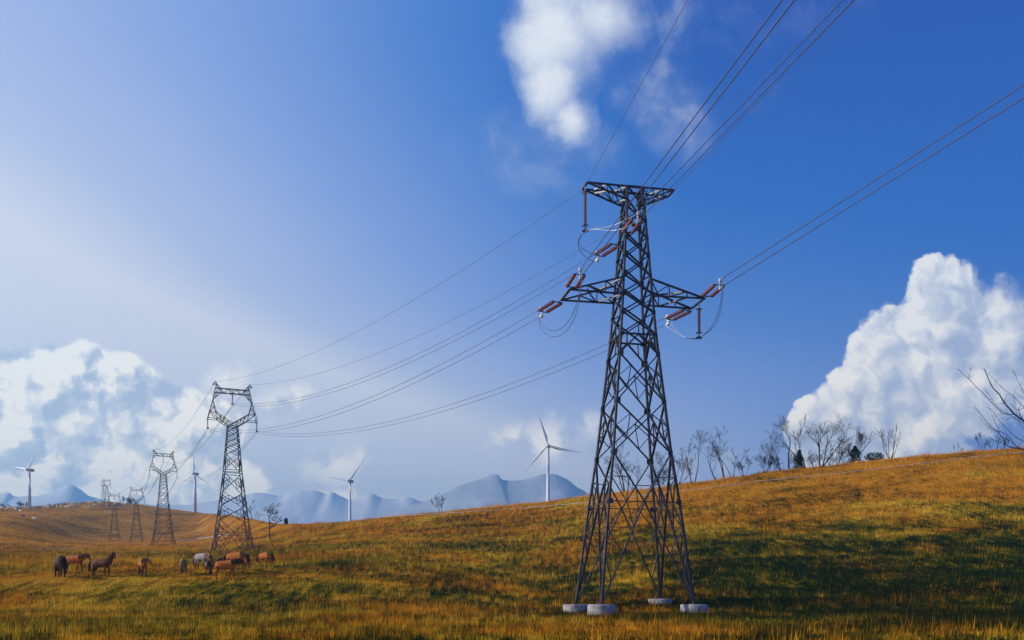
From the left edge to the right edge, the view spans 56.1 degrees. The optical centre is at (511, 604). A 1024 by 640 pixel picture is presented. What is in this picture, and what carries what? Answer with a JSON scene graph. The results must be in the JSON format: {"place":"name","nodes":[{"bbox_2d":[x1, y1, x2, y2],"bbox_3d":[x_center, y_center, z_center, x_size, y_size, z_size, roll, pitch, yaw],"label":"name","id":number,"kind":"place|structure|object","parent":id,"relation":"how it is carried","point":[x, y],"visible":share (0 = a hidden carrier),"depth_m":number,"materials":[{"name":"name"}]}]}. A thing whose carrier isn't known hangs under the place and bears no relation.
{"place":"outdoors","nodes":[
{"label":"outdoors","id":0,"kind":"place"},
{"bbox_2d":[0,485,421,523],"bbox_3d":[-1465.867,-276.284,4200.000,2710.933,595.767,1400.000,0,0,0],"label":"mountain","id":1,"kind":"structure","parent":0,"point":[305,507],"depth_m":4498.95,"materials":[{"name":"blue stone"}]},
{"bbox_2d":[389,474,588,516],"bbox_3d":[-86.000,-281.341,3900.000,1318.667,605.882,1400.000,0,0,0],"label":"mountain","id":2,"kind":"structure","parent":0,"point":[492,489],"depth_m":4194.81,"materials":[{"name":"blue stone"}]},
{"bbox_2d":[0,445,1023,639],"bbox_3d":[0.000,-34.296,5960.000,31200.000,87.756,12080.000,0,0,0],"label":"ground","id":3,"kind":"structure","parent":0,"point":[95,526],"depth_m":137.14,"materials":[{"name":"plant"}]},
{"bbox_2d":[14,451,36,507],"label":"wind turbine","id":4,"kind":"object","parent":3,"relation":"on","point":[29,470],"visible":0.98,"depth_m":639.16,"materials":[{"name":"white paint"}]},
{"bbox_2d":[53,555,68,576],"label":"horse","id":5,"kind":"object","parent":3,"relation":"on","point":[60,562],"visible":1,"depth_m":84.97},
{"bbox_2d":[66,553,90,572],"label":"horse","id":6,"kind":"object","parent":3,"relation":"on","point":[78,559],"visible":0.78,"depth_m":90.12},
{"bbox_2d":[87,552,115,576],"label":"horse","id":7,"kind":"object","parent":3,"relation":"on","point":[101,563],"visible":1,"depth_m":87.01},
{"bbox_2d":[100,480,104,501],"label":"transmission tower","id":8,"kind":"structure","parent":3,"relation":"on","point":[102,490],"depth_m":704.41,"materials":[{"name":"metal"}]},
{"bbox_2d":[103,479,110,507],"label":"transmission tower","id":9,"kind":"structure","parent":3,"relation":"on","point":[107,494],"depth_m":647.69,"materials":[{"name":"metal"}]},
{"bbox_2d":[107,494,120,540],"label":"transmission tower","id":10,"kind":"structure","parent":3,"relation":"on","point":[117,528],"depth_m":471.85,"materials":[{"name":"metal"}]},
{"bbox_2d":[128,488,144,542],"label":"transmission tower","id":11,"kind":"structure","parent":3,"relation":"on","point":[138,513],"depth_m":427.64,"materials":[{"name":"metal"}]},
{"bbox_2d":[137,558,151,575],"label":"horse","id":12,"kind":"object","parent":3,"relation":"on","point":[142,564],"visible":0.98,"depth_m":86.56},
{"bbox_2d":[149,449,176,544],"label":"transmission tower","id":13,"kind":"structure","parent":3,"relation":"on","point":[165,498],"depth_m":315.49,"materials":[{"name":"metal"}]},
{"bbox_2d":[179,558,187,574],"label":"horse","id":14,"kind":"object","parent":3,"relation":"on","point":[183,563],"visible":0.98,"depth_m":87.63},
{"bbox_2d":[177,452,207,512],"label":"wind turbine","id":15,"kind":"object","parent":3,"relation":"on","point":[195,474],"visible":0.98,"depth_m":644.16,"materials":[{"name":"white paint"}]},
{"bbox_2d":[192,552,214,569],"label":"horse","id":16,"kind":"object","parent":3,"relation":"on","point":[203,557],"visible":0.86,"depth_m":94.25},
{"bbox_2d":[178,534,228,540],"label":"fence tape","id":17,"kind":"object","parent":3,"relation":"on","point":[200,538],"visible":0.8,"depth_m":416.97,"materials":[{"name":"white plastic"}]},
{"bbox_2d":[205,560,210,571],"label":"horse","id":18,"kind":"object","parent":3,"relation":"on","point":[207,564],"visible":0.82,"depth_m":90.29},
{"bbox_2d":[209,558,246,578],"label":"horse","id":19,"kind":"object","parent":3,"relation":"on","point":[232,564],"visible":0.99,"depth_m":84.31},
{"bbox_2d":[207,381,257,551],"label":"transmission tower","id":20,"kind":"structure","parent":3,"relation":"on","point":[219,512],"depth_m":177.59,"materials":[{"name":"metal"}]},
{"bbox_2d":[222,551,250,569],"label":"horse","id":21,"kind":"object","parent":3,"relation":"on","point":[239,555],"visible":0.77,"depth_m":93.18},
{"bbox_2d":[256,551,274,566],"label":"horse","id":22,"kind":"object","parent":3,"relation":"on","point":[266,556],"visible":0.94,"depth_m":102.89},
{"bbox_2d":[256,502,281,539],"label":"bare tree","id":23,"kind":"object","parent":3,"relation":"on","point":[274,513],"visible":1,"depth_m":220.43,"materials":[{"name":"brown plant"}]},
{"bbox_2d":[328,462,361,520],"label":"wind turbine","id":24,"kind":"object","parent":3,"relation":"on","point":[350,481],"visible":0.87,"depth_m":619.24,"materials":[{"name":"white paint"}]},
{"bbox_2d":[431,493,444,510],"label":"bare tree","id":25,"kind":"object","parent":3,"relation":"on","point":[435,497],"visible":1,"depth_m":214.32,"materials":[{"name":"brown plant"}]},
{"bbox_2d":[527,415,580,501],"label":"wind turbine","id":26,"kind":"object","parent":3,"relation":"on","point":[548,446],"visible":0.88,"depth_m":439.18,"materials":[{"name":"white paint"}]},
{"bbox_2d":[602,426,629,491],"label":"bare tree","id":27,"kind":"object","parent":3,"relation":"on","point":[619,472],"visible":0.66,"depth_m":202.14,"materials":[{"name":"brown plant"}]},
{"bbox_2d":[618,459,641,489],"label":"bare tree","id":28,"kind":"object","parent":3,"relation":"on","point":[627,467],"visible":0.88,"depth_m":203.25,"materials":[{"name":"brown plant"}]},
{"bbox_2d":[560,181,707,614],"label":"transmission tower","id":29,"kind":"structure","parent":3,"relation":"on","point":[645,344],"depth_m":73.38,"materials":[{"name":"metal"}]},
{"bbox_2d":[217,191,579,381],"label":"earth wire","id":30,"kind":"object","parent":29,"relation":"attached to","point":[429,290],"visible":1,"depth_m":94.35,"materials":[{"name":"grey metal"}]},
{"bbox_2d":[256,199,663,384],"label":"earth wire","id":31,"kind":"object","parent":29,"relation":"attached to","point":[468,311],"visible":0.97,"depth_m":103.57,"materials":[{"name":"grey metal"}]},
{"bbox_2d":[538,300,562,317],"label":"tension insulator","id":32,"kind":"object","parent":29,"relation":"attached to","point":[547,305],"visible":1,"depth_m":75.59,"materials":[{"name":"ceramic"}]},
{"bbox_2d":[210,318,537,432],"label":"power cable","id":33,"kind":"object","parent":32,"relation":"attached to","point":[397,390],"visible":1,"depth_m":99.56,"materials":[{"name":"grey metal"}]},
{"bbox_2d":[212,310,537,429],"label":"power cable","id":34,"kind":"object","parent":32,"relation":"attached to","point":[406,381],"visible":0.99,"depth_m":97.84,"materials":[{"name":"grey metal"}]},
{"bbox_2d":[565,267,585,288],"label":"tension insulator","id":35,"kind":"object","parent":29,"relation":"attached to","point":[570,280],"visible":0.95,"depth_m":69.61,"materials":[{"name":"ceramic"}]},
{"bbox_2d":[538,270,581,330],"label":"jumper cable","id":36,"kind":"object","parent":35,"relation":"hanging from","point":[573,312],"visible":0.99,"depth_m":70.65,"materials":[{"name":"grey metal"}]},
{"bbox_2d":[538,281,581,336],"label":"jumper cable","id":37,"kind":"object","parent":35,"relation":"hanging from","point":[572,321],"visible":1,"depth_m":70.37,"materials":[{"name":"grey metal"}]},
{"bbox_2d":[582,0,782,266],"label":"power cable","id":38,"kind":"object","parent":35,"relation":"attached to","point":[691,120],"visible":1,"depth_m":46.43,"materials":[{"name":"grey metal"}]},
{"bbox_2d":[582,0,794,275],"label":"power cable","id":39,"kind":"object","parent":35,"relation":"attached to","point":[698,124],"visible":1,"depth_m":45.30,"materials":[{"name":"grey metal"}]},
{"bbox_2d":[582,186,588,231],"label":"suspension insulator","id":40,"kind":"object","parent":29,"relation":"hanging from","point":[585,209],"visible":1,"depth_m":73.19,"materials":[{"name":"ceramic"}]},
{"bbox_2d":[586,219,639,230],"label":"jumper cable","id":41,"kind":"object","parent":40,"relation":"hanging from","point":[612,230],"visible":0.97,"depth_m":71.13,"materials":[{"name":"metal"}]},
{"bbox_2d":[593,243,616,261],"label":"tension insulator","id":42,"kind":"object","parent":29,"relation":"attached to","point":[609,251],"visible":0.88,"depth_m":76.15,"materials":[{"name":"ceramic"}]},
{"bbox_2d":[242,262,593,406],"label":"power cable","id":43,"kind":"object","parent":42,"relation":"attached to","point":[431,352],"visible":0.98,"depth_m":101.72,"materials":[{"name":"grey metal"}]},
{"bbox_2d":[260,255,592,403],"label":"power cable","id":44,"kind":"object","parent":42,"relation":"attached to","point":[448,338],"visible":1,"depth_m":98.11,"materials":[{"name":"grey metal"}]},
{"bbox_2d":[622,211,643,233],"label":"tension insulator","id":45,"kind":"object","parent":29,"relation":"attached to","point":[636,226],"visible":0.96,"depth_m":71.05,"materials":[{"name":"ceramic"}]},
{"bbox_2d":[640,0,842,210],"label":"power cable","id":46,"kind":"object","parent":45,"relation":"attached to","point":[746,99],"visible":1,"depth_m":53.48,"materials":[{"name":"grey metal"}]},
{"bbox_2d":[640,0,853,218],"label":"power cable","id":47,"kind":"object","parent":45,"relation":"attached to","point":[754,101],"visible":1,"depth_m":52.37,"materials":[{"name":"grey metal"}]},
{"bbox_2d":[588,0,687,180],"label":"earth wire","id":48,"kind":"object","parent":29,"relation":"attached to","point":[640,85],"visible":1,"depth_m":57.94,"materials":[{"name":"grey metal"}]},
{"bbox_2d":[664,309,691,325],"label":"tension insulator","id":49,"kind":"object","parent":29,"relation":"attached to","point":[687,312],"visible":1,"depth_m":77.72,"materials":[{"name":"ceramic"}]},
{"bbox_2d":[257,325,663,436],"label":"power cable","id":50,"kind":"object","parent":49,"relation":"attached to","point":[468,403],"visible":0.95,"depth_m":105.89,"materials":[{"name":"grey metal"}]},
{"bbox_2d":[258,318,663,433],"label":"power cable","id":51,"kind":"object","parent":49,"relation":"attached to","point":[477,395],"visible":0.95,"depth_m":106.48,"materials":[{"name":"grey metal"}]},
{"bbox_2d":[696,303,701,338],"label":"suspension insulator","id":52,"kind":"object","parent":29,"relation":"hanging from","point":[699,332],"visible":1,"depth_m":74.73,"materials":[{"name":"ceramic"}]},
{"bbox_2d":[701,278,724,297],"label":"tension insulator","id":53,"kind":"object","parent":29,"relation":"attached to","point":[709,289],"visible":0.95,"depth_m":71.97,"materials":[{"name":"ceramic"}]},
{"bbox_2d":[700,292,722,337],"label":"jumper cable","id":54,"kind":"object","parent":53,"relation":"hanging from","point":[718,317],"visible":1,"depth_m":71.65,"materials":[{"name":"grey metal"}]},
{"bbox_2d":[705,278,722,333],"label":"jumper cable","id":55,"kind":"object","parent":53,"relation":"hanging from","point":[719,307],"visible":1,"depth_m":71.41,"materials":[{"name":"grey metal"}]},
{"bbox_2d":[723,97,1023,285],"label":"power cable","id":56,"kind":"object","parent":53,"relation":"attached to","point":[885,184],"visible":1,"depth_m":52.15,"materials":[{"name":"grey metal"}]},
{"bbox_2d":[723,84,1023,277],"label":"power cable","id":57,"kind":"object","parent":53,"relation":"attached to","point":[886,173],"visible":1,"depth_m":52.13,"materials":[{"name":"grey metal"}]},
{"bbox_2d":[682,0,854,180],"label":"earth wire","id":58,"kind":"object","parent":29,"relation":"attached to","point":[772,86],"visible":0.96,"depth_m":58.26,"materials":[{"name":"grey metal"}]},
{"bbox_2d":[650,451,667,486],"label":"bare tree","id":59,"kind":"object","parent":3,"relation":"on","point":[660,467],"visible":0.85,"depth_m":202.06,"materials":[{"name":"brown plant"}]},
{"bbox_2d":[654,469,672,485],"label":"bare tree","id":60,"kind":"object","parent":3,"relation":"on","point":[665,476],"visible":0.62,"depth_m":204.01,"materials":[{"name":"brown plant"}]},
{"bbox_2d":[667,456,693,484],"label":"bare tree","id":61,"kind":"object","parent":3,"relation":"on","point":[680,464],"visible":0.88,"depth_m":201.27,"materials":[{"name":"brown plant"}]},
{"bbox_2d":[674,430,712,482],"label":"bare tree","id":62,"kind":"object","parent":3,"relation":"on","point":[693,452],"visible":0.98,"depth_m":201.60,"materials":[{"name":"brown plant"}]},
{"bbox_2d":[381,452,1020,516],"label":"fence tape","id":63,"kind":"object","parent":3,"relation":"on","point":[708,487],"visible":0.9,"depth_m":184.21,"materials":[{"name":"white plastic"}]},
{"bbox_2d":[693,443,720,479],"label":"bare tree","id":64,"kind":"object","parent":3,"relation":"on","point":[717,453],"visible":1,"depth_m":201.49,"materials":[{"name":"brown plant"}]},
{"bbox_2d":[697,426,730,478],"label":"bare tree","id":65,"kind":"object","parent":3,"relation":"on","point":[715,446],"visible":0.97,"depth_m":202.64,"materials":[{"name":"brown plant"}]},
{"bbox_2d":[708,443,748,476],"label":"bare tree","id":66,"kind":"object","parent":3,"relation":"on","point":[723,449],"visible":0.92,"depth_m":202.85,"materials":[{"name":"brown plant"}]},
{"bbox_2d":[733,455,751,474],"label":"bare tree","id":67,"kind":"object","parent":3,"relation":"on","point":[740,466],"visible":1,"depth_m":201.96,"materials":[{"name":"brown plant"}]},
{"bbox_2d":[752,453,775,470],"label":"bare tree","id":68,"kind":"object","parent":3,"relation":"on","point":[764,464],"visible":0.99,"depth_m":201.71,"materials":[{"name":"brown plant"}]},
{"bbox_2d":[760,422,783,469],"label":"bare tree","id":69,"kind":"object","parent":3,"relation":"on","point":[771,447],"visible":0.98,"depth_m":202.43,"materials":[{"name":"brown plant"}]},
{"bbox_2d":[763,451,781,471],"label":"bare tree","id":70,"kind":"object","parent":3,"relation":"on","point":[773,459],"visible":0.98,"depth_m":201.00,"materials":[{"name":"brown plant"}]},
{"bbox_2d":[774,416,790,468],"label":"bare tree","id":71,"kind":"object","parent":3,"relation":"on","point":[786,424],"visible":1,"depth_m":202.61,"materials":[{"name":"brown plant"}]},
{"bbox_2d":[767,415,806,467],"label":"bare tree","id":72,"kind":"object","parent":3,"relation":"on","point":[792,441],"visible":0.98,"depth_m":201.46,"materials":[{"name":"brown plant"}]},
{"bbox_2d":[788,450,806,468],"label":"bare tree","id":73,"kind":"object","parent":3,"relation":"on","point":[795,458],"visible":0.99,"depth_m":201.41,"materials":[{"name":"brown plant"}]},
{"bbox_2d":[793,450,803,468],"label":"conifer tree","id":74,"kind":"object","parent":3,"relation":"on","point":[799,458],"visible":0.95,"depth_m":202.40,"materials":[{"name":"green plant"}]},
{"bbox_2d":[807,451,823,466],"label":"bare tree","id":75,"kind":"object","parent":3,"relation":"on","point":[809,458],"visible":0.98,"depth_m":201.14,"materials":[{"name":"brown plant"}]},
{"bbox_2d":[815,447,839,465],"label":"bare tree","id":76,"kind":"object","parent":3,"relation":"on","point":[831,458],"visible":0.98,"depth_m":201.69,"materials":[{"name":"brown plant"}]},
{"bbox_2d":[801,412,855,465],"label":"bare tree","id":77,"kind":"object","parent":3,"relation":"on","point":[825,432],"visible":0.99,"depth_m":201.52,"materials":[{"name":"brown plant"}]},
{"bbox_2d":[827,436,854,464],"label":"bare tree","id":78,"kind":"object","parent":3,"relation":"on","point":[841,447],"visible":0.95,"depth_m":202.03,"materials":[{"name":"brown plant"}]},
{"bbox_2d":[837,441,854,463],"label":"bare tree","id":79,"kind":"object","parent":3,"relation":"on","point":[841,452],"visible":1,"depth_m":201.56,"materials":[{"name":"brown plant"}]},
{"bbox_2d":[847,445,862,462],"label":"conifer tree","id":80,"kind":"object","parent":3,"relation":"on","point":[852,454],"visible":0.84,"depth_m":202.34,"materials":[{"name":"green plant"}]},
{"bbox_2d":[853,427,884,462],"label":"bare tree","id":81,"kind":"object","parent":3,"relation":"on","point":[859,437],"visible":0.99,"depth_m":200.88,"materials":[{"name":"brown plant"}]},
{"bbox_2d":[864,452,884,460],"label":"green bush","id":82,"kind":"object","parent":3,"relation":"on","point":[876,455],"visible":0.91,"depth_m":200.39,"materials":[{"name":"green plant"}]},
{"bbox_2d":[875,425,900,458],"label":"bare tree","id":83,"kind":"object","parent":3,"relation":"on","point":[892,456],"visible":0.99,"depth_m":200.40,"materials":[{"name":"brown plant"}]},
{"bbox_2d":[975,430,988,448],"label":"bare tree","id":84,"kind":"object","parent":3,"relation":"on","point":[977,439],"visible":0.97,"depth_m":192.42,"materials":[{"name":"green plant"}]},
{"bbox_2d":[958,364,1023,449],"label":"bare tree","id":85,"kind":"object","parent":3,"relation":"on","point":[1017,416],"visible":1,"depth_m":150.00,"materials":[{"name":"brown plant"}]},
{"bbox_2d":[0,0,1023,504],"label":"sky","id":86,"kind":"structure","parent":0,"point":[195,194],"materials":[{"name":"blue"}]}
]}

